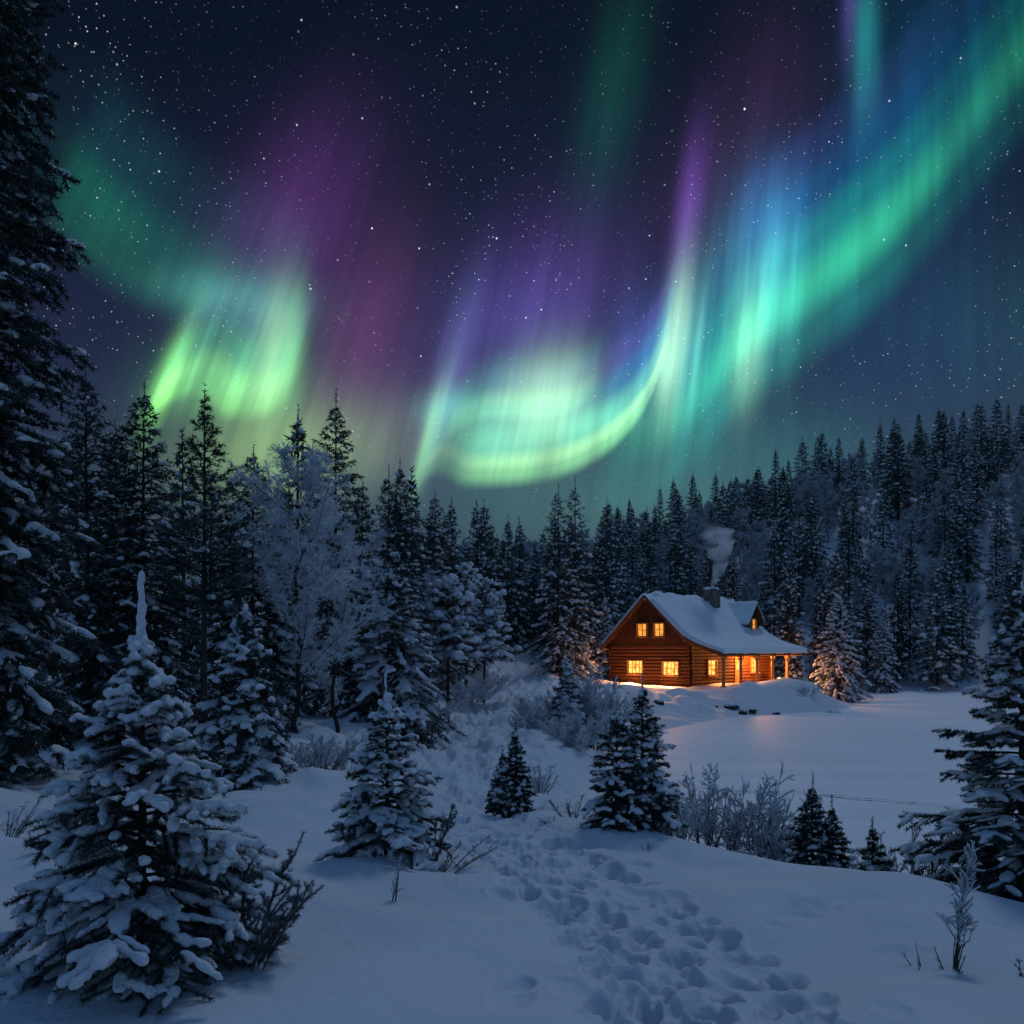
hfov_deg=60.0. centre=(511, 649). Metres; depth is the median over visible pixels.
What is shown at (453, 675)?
spruce tree
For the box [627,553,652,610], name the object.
spruce tree
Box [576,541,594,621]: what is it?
spruce tree
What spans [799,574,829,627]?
frosted birch
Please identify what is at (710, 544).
spruce tree
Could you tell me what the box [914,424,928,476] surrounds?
spruce tree
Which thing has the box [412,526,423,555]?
spruce tree
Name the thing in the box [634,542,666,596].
spruce tree
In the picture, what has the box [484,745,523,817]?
young spruce
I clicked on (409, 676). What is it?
spruce tree
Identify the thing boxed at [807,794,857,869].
young spruce
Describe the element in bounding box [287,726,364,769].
frosted bush
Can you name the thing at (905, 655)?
spruce tree
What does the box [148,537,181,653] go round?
spruce tree
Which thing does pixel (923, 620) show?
frosted birch
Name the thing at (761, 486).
spruce tree
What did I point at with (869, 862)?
young spruce
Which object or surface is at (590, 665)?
spruce tree
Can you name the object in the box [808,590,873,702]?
spruce tree
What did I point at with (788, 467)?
spruce tree
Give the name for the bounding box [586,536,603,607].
spruce tree
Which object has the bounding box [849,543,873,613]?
spruce tree
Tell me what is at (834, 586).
spruce tree
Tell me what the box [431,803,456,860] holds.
needled sapling
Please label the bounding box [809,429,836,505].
spruce tree
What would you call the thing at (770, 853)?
bare bush
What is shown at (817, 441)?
spruce tree
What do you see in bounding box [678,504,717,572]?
frosted birch
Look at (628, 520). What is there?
spruce tree
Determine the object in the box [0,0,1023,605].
sky
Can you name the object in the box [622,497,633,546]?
spruce tree
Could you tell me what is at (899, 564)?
frosted birch
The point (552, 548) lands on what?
spruce tree
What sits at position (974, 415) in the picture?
spruce tree
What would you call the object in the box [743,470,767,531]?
spruce tree
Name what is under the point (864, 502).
frosted birch
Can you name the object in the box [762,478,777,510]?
frosted birch
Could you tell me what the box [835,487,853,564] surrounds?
spruce tree
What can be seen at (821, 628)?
spruce tree
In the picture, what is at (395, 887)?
dry shrub
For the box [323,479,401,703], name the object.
spruce tree
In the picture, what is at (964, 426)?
spruce tree
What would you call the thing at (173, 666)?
spruce tree
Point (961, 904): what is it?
frosted sapling
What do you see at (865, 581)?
spruce tree
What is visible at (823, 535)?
spruce tree
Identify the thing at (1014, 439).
frosted birch
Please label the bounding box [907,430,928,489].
spruce tree
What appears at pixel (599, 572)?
spruce tree
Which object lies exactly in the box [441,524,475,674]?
spruce tree
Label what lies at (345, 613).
frosted birch
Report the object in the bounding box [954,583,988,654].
frosted birch
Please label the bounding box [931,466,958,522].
frosted birch
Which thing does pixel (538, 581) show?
spruce tree
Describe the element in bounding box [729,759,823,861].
bare bush
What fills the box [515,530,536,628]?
spruce tree
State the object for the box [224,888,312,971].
needled sapling
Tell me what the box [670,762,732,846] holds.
bare bush
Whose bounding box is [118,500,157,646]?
spruce tree
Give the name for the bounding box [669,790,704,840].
bare bush
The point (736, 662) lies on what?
door
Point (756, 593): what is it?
frosted birch
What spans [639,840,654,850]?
dry tuft
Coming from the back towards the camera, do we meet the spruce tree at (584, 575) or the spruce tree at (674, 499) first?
the spruce tree at (674, 499)
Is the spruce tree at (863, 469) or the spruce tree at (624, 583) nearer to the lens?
the spruce tree at (624, 583)
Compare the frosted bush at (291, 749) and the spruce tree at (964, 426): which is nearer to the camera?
the frosted bush at (291, 749)
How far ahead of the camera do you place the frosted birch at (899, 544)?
126.15 m
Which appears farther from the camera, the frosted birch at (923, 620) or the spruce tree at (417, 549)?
the frosted birch at (923, 620)
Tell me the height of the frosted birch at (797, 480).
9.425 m
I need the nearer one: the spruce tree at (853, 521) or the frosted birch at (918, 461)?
the spruce tree at (853, 521)
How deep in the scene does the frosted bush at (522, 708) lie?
29.65 m
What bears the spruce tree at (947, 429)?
on the snow ground
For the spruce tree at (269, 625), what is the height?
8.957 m
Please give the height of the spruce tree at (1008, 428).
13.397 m
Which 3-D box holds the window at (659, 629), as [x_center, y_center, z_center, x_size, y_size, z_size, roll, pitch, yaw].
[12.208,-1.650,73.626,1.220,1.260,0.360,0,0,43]
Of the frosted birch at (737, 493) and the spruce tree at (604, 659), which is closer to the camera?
the spruce tree at (604, 659)
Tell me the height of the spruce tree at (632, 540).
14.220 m
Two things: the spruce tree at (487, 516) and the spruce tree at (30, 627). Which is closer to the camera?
the spruce tree at (30, 627)
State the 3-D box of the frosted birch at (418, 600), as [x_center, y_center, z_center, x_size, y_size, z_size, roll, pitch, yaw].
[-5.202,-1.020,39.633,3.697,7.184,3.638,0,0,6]
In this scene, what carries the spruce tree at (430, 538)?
on the snow ground
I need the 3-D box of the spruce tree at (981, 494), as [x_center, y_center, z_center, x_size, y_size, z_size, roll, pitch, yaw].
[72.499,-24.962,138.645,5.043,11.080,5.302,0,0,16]
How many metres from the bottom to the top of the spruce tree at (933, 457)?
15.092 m
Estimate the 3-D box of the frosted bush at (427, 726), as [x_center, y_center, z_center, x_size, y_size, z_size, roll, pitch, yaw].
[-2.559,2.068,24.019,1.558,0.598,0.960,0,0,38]
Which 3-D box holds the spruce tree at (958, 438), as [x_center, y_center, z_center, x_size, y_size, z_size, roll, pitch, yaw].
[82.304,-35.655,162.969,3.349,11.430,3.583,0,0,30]
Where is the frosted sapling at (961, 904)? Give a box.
[935,840,985,968]
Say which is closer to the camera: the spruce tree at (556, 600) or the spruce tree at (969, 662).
the spruce tree at (556, 600)
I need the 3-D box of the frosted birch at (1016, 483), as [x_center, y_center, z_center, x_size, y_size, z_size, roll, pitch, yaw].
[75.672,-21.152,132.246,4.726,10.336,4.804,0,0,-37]
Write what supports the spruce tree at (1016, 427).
on the snow ground
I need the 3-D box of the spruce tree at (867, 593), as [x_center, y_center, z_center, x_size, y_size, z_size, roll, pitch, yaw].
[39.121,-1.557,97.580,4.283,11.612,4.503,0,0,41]
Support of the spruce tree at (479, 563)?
on the snow ground
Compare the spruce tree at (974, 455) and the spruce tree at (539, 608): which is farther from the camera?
the spruce tree at (974, 455)
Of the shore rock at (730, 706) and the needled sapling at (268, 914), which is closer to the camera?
the needled sapling at (268, 914)
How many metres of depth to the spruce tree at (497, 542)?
126.17 m
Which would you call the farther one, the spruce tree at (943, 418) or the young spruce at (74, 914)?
the spruce tree at (943, 418)
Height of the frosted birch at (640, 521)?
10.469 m
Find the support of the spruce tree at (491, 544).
on the snow ground
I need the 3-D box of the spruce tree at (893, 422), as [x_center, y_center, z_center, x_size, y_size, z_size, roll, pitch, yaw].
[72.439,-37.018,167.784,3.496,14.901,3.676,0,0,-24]
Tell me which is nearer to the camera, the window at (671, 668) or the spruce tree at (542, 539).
the window at (671, 668)
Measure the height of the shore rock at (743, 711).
0.505 m
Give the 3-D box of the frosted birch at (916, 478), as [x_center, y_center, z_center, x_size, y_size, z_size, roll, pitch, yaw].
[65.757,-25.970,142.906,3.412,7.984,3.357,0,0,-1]
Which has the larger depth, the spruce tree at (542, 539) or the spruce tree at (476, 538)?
the spruce tree at (542, 539)
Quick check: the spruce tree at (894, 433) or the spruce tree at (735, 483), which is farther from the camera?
the spruce tree at (735, 483)
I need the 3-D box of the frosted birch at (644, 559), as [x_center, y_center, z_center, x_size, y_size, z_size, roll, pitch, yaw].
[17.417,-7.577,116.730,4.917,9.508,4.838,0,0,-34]
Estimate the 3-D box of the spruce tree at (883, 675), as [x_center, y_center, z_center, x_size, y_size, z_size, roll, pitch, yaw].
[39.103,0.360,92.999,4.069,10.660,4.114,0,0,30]
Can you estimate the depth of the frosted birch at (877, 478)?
149.92 m
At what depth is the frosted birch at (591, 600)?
100.44 m
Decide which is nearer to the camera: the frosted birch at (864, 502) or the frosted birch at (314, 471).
the frosted birch at (314, 471)
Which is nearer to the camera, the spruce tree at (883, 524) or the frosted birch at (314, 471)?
the frosted birch at (314, 471)
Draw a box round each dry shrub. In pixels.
[386,854,402,901]
[442,834,496,872]
[901,942,920,969]
[933,930,965,972]
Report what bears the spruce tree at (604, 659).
on the snow ground
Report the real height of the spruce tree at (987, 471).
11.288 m
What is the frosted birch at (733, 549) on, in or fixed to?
on the snow ground
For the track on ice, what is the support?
on the frozen lake
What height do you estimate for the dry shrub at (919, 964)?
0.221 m
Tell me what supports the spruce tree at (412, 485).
on the snow ground
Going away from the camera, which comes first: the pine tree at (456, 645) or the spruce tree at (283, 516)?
the pine tree at (456, 645)
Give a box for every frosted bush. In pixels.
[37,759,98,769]
[280,746,308,756]
[284,739,343,766]
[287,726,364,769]
[306,744,379,769]
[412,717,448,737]
[431,692,471,719]
[435,673,503,702]
[468,666,522,690]
[506,704,547,730]
[510,686,590,731]
[535,707,615,751]
[553,662,637,750]
[788,681,821,694]
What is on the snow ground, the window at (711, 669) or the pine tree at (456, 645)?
the pine tree at (456, 645)
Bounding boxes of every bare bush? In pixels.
[0,797,41,837]
[526,764,558,793]
[547,794,586,819]
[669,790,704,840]
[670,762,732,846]
[699,776,771,852]
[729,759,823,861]
[755,808,823,863]
[829,846,863,870]
[868,810,931,874]
[909,806,967,882]
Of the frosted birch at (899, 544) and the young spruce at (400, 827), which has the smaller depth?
the young spruce at (400, 827)
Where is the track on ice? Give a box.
[681,785,1017,810]
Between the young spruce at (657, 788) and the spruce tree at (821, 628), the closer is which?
the young spruce at (657, 788)
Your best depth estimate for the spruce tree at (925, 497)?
133.91 m
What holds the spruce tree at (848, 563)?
on the snow ground
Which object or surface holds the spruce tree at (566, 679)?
on the snow ground
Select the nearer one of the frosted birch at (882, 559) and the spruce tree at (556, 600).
the spruce tree at (556, 600)
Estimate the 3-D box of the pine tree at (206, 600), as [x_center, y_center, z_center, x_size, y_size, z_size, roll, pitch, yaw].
[-5.740,-1.429,16.595,2.149,7.249,1.805,0,0,-29]
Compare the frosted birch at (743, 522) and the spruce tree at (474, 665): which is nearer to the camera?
the spruce tree at (474, 665)
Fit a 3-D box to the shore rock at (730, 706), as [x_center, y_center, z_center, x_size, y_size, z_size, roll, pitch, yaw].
[15.170,3.954,61.298,1.147,0.602,0.727,0,0,32]
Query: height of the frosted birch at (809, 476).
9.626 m
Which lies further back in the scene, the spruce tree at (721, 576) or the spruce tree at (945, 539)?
the spruce tree at (945, 539)
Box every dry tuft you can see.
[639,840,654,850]
[741,848,755,855]
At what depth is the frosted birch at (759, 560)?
115.35 m
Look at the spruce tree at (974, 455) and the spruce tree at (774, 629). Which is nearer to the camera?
the spruce tree at (774, 629)
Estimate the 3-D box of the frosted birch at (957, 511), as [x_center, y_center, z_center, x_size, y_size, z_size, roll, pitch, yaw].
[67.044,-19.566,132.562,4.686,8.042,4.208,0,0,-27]
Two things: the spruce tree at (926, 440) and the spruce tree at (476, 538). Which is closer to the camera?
the spruce tree at (476, 538)
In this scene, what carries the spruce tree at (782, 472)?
on the snow ground
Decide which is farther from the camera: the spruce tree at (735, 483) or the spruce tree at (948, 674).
the spruce tree at (735, 483)
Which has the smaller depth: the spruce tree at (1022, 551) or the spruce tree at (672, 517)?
the spruce tree at (1022, 551)
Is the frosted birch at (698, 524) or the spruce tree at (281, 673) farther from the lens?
the frosted birch at (698, 524)
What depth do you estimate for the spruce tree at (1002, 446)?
184.57 m
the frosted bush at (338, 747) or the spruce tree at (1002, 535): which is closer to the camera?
the frosted bush at (338, 747)
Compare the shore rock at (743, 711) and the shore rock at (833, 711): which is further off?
the shore rock at (833, 711)
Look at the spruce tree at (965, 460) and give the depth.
136.71 m
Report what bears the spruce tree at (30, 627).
on the snow ground
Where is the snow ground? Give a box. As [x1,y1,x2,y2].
[0,465,1023,1023]
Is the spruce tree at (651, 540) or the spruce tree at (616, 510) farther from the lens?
the spruce tree at (616, 510)
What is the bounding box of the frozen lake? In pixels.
[653,691,1019,895]
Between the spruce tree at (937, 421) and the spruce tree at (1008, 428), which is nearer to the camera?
the spruce tree at (937, 421)
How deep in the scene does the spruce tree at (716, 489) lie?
174.54 m
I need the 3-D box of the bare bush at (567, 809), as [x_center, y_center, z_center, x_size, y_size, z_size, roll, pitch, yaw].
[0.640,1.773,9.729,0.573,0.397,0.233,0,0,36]
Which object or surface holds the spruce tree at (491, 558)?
on the snow ground
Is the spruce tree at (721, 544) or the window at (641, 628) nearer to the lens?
the window at (641, 628)
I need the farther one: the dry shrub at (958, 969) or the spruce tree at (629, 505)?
the spruce tree at (629, 505)
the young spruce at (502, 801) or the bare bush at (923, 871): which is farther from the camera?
the young spruce at (502, 801)
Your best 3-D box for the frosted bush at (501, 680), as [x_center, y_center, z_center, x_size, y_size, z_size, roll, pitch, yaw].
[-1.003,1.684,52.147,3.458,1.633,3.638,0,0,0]
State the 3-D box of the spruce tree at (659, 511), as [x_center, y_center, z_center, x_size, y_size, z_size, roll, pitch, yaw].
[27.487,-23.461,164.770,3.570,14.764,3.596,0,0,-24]
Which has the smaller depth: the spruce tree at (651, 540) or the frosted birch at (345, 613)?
the frosted birch at (345, 613)
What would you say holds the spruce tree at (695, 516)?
on the snow ground
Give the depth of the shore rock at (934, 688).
95.02 m
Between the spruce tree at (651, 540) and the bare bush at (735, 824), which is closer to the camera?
the bare bush at (735, 824)
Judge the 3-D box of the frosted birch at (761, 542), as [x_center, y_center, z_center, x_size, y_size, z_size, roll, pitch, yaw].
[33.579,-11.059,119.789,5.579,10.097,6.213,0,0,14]
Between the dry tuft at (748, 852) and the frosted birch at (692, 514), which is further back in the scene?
the frosted birch at (692, 514)
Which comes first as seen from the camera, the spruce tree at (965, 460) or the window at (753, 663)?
the window at (753, 663)
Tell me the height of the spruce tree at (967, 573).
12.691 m
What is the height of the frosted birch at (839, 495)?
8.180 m
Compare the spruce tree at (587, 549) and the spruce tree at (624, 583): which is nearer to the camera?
the spruce tree at (624, 583)
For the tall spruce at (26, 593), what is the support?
on the snow ground
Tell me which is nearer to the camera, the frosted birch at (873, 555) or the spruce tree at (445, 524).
the spruce tree at (445, 524)
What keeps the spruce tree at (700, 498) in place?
on the snow ground
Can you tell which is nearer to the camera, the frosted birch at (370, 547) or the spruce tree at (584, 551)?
the frosted birch at (370, 547)
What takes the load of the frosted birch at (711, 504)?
on the snow ground
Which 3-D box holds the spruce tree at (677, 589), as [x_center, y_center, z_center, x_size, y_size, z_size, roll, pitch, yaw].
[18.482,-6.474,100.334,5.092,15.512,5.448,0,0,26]
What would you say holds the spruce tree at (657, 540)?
on the snow ground
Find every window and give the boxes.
[627,660,643,675]
[635,623,648,637]
[652,622,665,637]
[660,661,679,676]
[706,660,717,676]
[750,657,759,672]
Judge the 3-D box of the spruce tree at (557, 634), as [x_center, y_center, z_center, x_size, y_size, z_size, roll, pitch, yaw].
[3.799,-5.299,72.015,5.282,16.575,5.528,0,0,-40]
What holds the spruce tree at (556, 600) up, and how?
on the snow ground
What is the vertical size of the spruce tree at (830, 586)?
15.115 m
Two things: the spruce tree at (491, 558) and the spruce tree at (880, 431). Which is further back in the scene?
the spruce tree at (880, 431)
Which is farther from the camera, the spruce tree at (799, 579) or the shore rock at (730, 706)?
the spruce tree at (799, 579)
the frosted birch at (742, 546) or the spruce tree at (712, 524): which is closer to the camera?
the frosted birch at (742, 546)
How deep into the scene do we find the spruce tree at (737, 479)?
188.75 m
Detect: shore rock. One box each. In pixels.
[654,700,663,704]
[724,703,738,709]
[738,708,747,714]
[748,708,756,712]
[825,709,840,712]
[927,686,943,690]
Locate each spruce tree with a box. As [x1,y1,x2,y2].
[0,467,36,647]
[7,359,162,745]
[35,429,104,680]
[61,417,172,705]
[62,379,217,741]
[63,516,96,624]
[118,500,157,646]
[147,427,223,681]
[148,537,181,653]
[182,441,321,733]
[187,482,235,664]
[193,597,298,791]
[214,512,249,639]
[256,526,286,657]
[260,404,339,690]
[267,482,295,656]
[280,388,388,718]
[322,545,467,750]
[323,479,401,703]
[366,464,418,683]
[380,455,440,721]
[394,498,439,687]
[401,466,442,677]
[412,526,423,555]
[414,508,459,677]
[418,490,470,689]
[424,509,437,564]
[424,536,436,581]
[432,512,455,574]
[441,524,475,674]
[446,496,463,578]
[456,540,489,671]
[463,500,490,623]
[464,518,507,638]
[468,498,506,607]
[471,547,493,665]
[476,547,491,660]
[480,521,499,591]
[484,524,505,633]
[493,534,505,601]
[494,515,531,654]
[495,535,510,606]
[505,517,536,645]
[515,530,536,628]
[521,545,545,645]
[523,485,586,679]
[530,519,579,652]
[535,530,546,556]
[536,512,560,622]
[538,477,604,681]
[542,519,592,647]
[545,547,572,657]
[546,525,594,669]
[549,653,586,743]
[568,516,588,605]
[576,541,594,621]
[579,544,598,593]
[583,499,625,672]
[586,530,616,647]
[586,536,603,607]
[590,593,617,680]
[591,531,628,660]
[593,516,608,548]
[601,518,631,620]
[602,500,622,565]
[610,508,627,587]
[612,504,623,543]
[621,530,646,609]
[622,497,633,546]
[623,504,632,559]
[623,504,640,566]
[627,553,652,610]
[633,530,651,589]
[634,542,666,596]
[638,509,656,579]
[647,504,664,570]
[649,517,660,554]
[653,485,666,553]
[657,517,671,573]
[660,525,689,594]
[662,503,699,593]
[663,479,679,529]
[666,490,689,566]
[667,494,679,545]
[668,488,678,521]
[671,564,688,594]
[679,542,702,597]
[685,475,700,532]
[689,501,701,548]
[694,531,725,596]
[697,490,702,511]
[702,506,720,566]
[705,550,719,586]
[709,480,738,565]
[710,471,721,543]
[713,529,729,595]
[717,562,727,597]
[719,477,741,548]
[720,562,736,601]
[726,476,744,533]
[726,556,745,601]
[732,477,738,499]
[732,478,759,541]
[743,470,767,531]
[749,466,772,527]
[753,520,799,638]
[765,447,780,524]
[766,467,799,554]
[766,481,796,581]
[766,549,815,674]
[771,482,791,586]
[775,560,803,678]
[784,457,797,525]
[785,520,816,616]
[787,438,819,517]
[797,488,813,562]
[797,490,826,593]
[801,498,831,576]
[806,547,870,678]
[807,556,828,654]
[808,571,835,680]
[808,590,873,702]
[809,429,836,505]
[811,437,827,494]
[819,563,863,690]
[820,459,839,525]
[825,446,837,487]
[829,557,850,628]
[832,435,848,506]
[834,511,863,596]
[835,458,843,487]
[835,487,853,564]
[838,457,867,545]
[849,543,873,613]
[850,554,883,657]
[851,583,881,682]
[854,435,872,496]
[857,437,869,495]
[866,603,901,692]
[867,489,899,583]
[869,420,888,489]
[872,418,917,506]
[880,430,920,521]
[883,567,917,680]
[886,416,900,484]
[888,545,931,660]
[903,442,912,480]
[904,516,919,592]
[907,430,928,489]
[910,411,927,480]
[911,562,971,688]
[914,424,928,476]
[916,431,946,520]
[916,474,935,543]
[921,430,930,470]
[925,407,950,484]
[928,492,960,585]
[931,418,949,492]
[931,420,956,495]
[932,411,955,471]
[933,542,958,638]
[935,543,967,655]
[939,465,987,558]
[942,412,954,466]
[943,435,985,525]
[946,578,984,678]
[948,415,956,462]
[951,426,965,481]
[952,499,985,582]
[954,412,970,467]
[964,401,998,481]
[965,441,988,497]
[966,401,984,466]
[968,455,992,519]
[978,435,1000,492]
[982,395,1012,478]
[982,521,1006,602]
[988,479,1016,549]
[989,548,1018,624]
[990,567,1020,670]
[994,551,1022,679]
[998,425,1011,464]
[1002,401,1013,462]
[1006,404,1023,468]
[1008,418,1023,493]
[1015,513,1023,572]
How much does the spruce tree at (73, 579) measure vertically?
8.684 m
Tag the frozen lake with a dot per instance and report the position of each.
(882, 746)
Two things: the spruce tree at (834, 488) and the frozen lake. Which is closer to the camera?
the frozen lake
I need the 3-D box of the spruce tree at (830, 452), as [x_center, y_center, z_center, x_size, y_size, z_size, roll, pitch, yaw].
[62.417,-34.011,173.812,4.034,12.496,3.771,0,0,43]
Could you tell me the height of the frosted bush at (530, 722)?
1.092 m
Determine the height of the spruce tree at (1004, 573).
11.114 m
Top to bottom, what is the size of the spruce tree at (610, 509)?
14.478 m
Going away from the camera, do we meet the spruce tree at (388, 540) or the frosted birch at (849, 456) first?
the spruce tree at (388, 540)
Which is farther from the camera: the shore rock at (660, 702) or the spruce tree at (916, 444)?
the spruce tree at (916, 444)
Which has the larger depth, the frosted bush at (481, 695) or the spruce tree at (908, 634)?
the spruce tree at (908, 634)
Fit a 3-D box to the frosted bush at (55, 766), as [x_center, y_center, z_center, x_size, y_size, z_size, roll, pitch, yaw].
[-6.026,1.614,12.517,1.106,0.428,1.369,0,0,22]
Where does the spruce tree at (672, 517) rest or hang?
on the snow ground
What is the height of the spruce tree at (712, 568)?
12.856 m
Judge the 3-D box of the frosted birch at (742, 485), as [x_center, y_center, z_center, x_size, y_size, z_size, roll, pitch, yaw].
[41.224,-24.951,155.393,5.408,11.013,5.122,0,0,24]
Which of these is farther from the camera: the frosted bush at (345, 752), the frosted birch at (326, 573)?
the frosted birch at (326, 573)
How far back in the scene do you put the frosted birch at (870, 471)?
189.48 m
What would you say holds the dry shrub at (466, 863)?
on the snow ground
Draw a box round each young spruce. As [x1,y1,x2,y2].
[0,570,299,1019]
[313,664,455,871]
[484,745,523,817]
[496,719,537,817]
[574,694,661,833]
[597,672,688,836]
[780,771,833,865]
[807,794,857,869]
[856,817,897,871]
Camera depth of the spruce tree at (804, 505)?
130.98 m
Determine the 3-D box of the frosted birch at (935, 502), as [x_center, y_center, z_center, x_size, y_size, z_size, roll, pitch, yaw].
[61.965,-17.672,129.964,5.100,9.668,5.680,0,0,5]
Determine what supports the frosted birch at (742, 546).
on the snow ground
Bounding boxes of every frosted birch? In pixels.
[220,437,361,733]
[274,506,397,732]
[307,532,359,656]
[312,529,403,686]
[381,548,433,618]
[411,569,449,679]
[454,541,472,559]
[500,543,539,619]
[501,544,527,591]
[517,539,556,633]
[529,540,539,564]
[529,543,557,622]
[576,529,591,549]
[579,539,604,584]
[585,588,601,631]
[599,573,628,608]
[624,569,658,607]
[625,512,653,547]
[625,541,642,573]
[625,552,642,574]
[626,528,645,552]
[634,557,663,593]
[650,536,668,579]
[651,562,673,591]
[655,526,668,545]
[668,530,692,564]
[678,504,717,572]
[680,554,714,595]
[686,519,719,570]
[694,532,723,581]
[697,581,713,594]
[701,500,729,537]
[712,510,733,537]
[717,506,752,560]
[720,546,751,600]
[725,489,750,525]
[733,531,763,593]
[736,478,760,515]
[740,551,768,604]
[740,577,761,606]
[741,530,780,591]
[743,518,772,568]
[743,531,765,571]
[753,577,773,624]
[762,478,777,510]
[786,470,808,524]
[795,472,824,522]
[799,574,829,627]
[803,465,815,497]
[810,469,836,532]
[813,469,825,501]
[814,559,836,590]
[816,488,836,539]
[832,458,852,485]
[832,481,855,520]
[841,451,869,499]
[842,477,866,509]
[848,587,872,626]
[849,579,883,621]
[856,486,884,543]
[863,539,888,595]
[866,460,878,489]
[869,544,896,607]
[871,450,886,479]
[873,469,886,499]
[877,551,918,612]
[884,512,916,573]
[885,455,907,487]
[895,504,924,545]
[905,567,945,627]
[906,456,937,503]
[909,465,927,509]
[910,600,944,668]
[915,543,956,619]
[919,496,956,558]
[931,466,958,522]
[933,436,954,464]
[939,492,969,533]
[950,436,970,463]
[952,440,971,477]
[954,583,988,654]
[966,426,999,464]
[979,476,1010,524]
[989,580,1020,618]
[1003,475,1023,522]
[1004,420,1023,471]
[1007,496,1023,556]
[1009,451,1023,493]
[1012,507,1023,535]
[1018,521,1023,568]
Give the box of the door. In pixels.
[733,657,742,682]
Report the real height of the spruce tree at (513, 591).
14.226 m
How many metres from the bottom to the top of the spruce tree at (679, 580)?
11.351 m
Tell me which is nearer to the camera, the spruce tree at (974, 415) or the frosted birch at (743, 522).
the frosted birch at (743, 522)
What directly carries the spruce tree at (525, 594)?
on the snow ground
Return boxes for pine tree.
[144,381,261,741]
[418,573,484,722]
[445,561,491,687]
[463,577,525,704]
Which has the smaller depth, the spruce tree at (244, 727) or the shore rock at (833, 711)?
the spruce tree at (244, 727)
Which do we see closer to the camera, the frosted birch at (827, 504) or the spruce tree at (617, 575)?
the spruce tree at (617, 575)
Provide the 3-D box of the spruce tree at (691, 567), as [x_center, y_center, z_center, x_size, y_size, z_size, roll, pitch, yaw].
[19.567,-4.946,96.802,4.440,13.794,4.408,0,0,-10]
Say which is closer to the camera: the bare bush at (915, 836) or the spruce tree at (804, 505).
the bare bush at (915, 836)
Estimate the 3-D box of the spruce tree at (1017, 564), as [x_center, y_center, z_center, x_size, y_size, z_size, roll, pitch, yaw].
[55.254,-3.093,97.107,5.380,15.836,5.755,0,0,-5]
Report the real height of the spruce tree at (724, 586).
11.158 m
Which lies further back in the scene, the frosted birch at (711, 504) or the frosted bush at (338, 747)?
the frosted birch at (711, 504)
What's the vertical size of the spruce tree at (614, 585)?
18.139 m
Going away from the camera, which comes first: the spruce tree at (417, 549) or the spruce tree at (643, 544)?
the spruce tree at (417, 549)
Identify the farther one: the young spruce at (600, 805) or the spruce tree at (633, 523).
the spruce tree at (633, 523)
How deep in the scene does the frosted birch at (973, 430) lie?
161.54 m
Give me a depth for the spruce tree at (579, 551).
109.47 m
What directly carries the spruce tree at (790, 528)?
on the snow ground
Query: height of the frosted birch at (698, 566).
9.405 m
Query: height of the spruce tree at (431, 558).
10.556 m
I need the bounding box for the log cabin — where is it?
[599,587,807,686]
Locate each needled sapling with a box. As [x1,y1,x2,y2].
[198,831,325,960]
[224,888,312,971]
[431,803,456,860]
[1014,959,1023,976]
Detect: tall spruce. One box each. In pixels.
[0,0,101,789]
[889,562,1023,902]
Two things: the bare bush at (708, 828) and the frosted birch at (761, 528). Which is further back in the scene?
the frosted birch at (761, 528)
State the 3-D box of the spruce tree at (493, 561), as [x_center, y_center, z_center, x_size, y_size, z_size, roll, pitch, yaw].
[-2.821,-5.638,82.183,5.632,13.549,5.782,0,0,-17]
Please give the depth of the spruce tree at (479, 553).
73.84 m
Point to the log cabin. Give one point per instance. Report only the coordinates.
(711, 636)

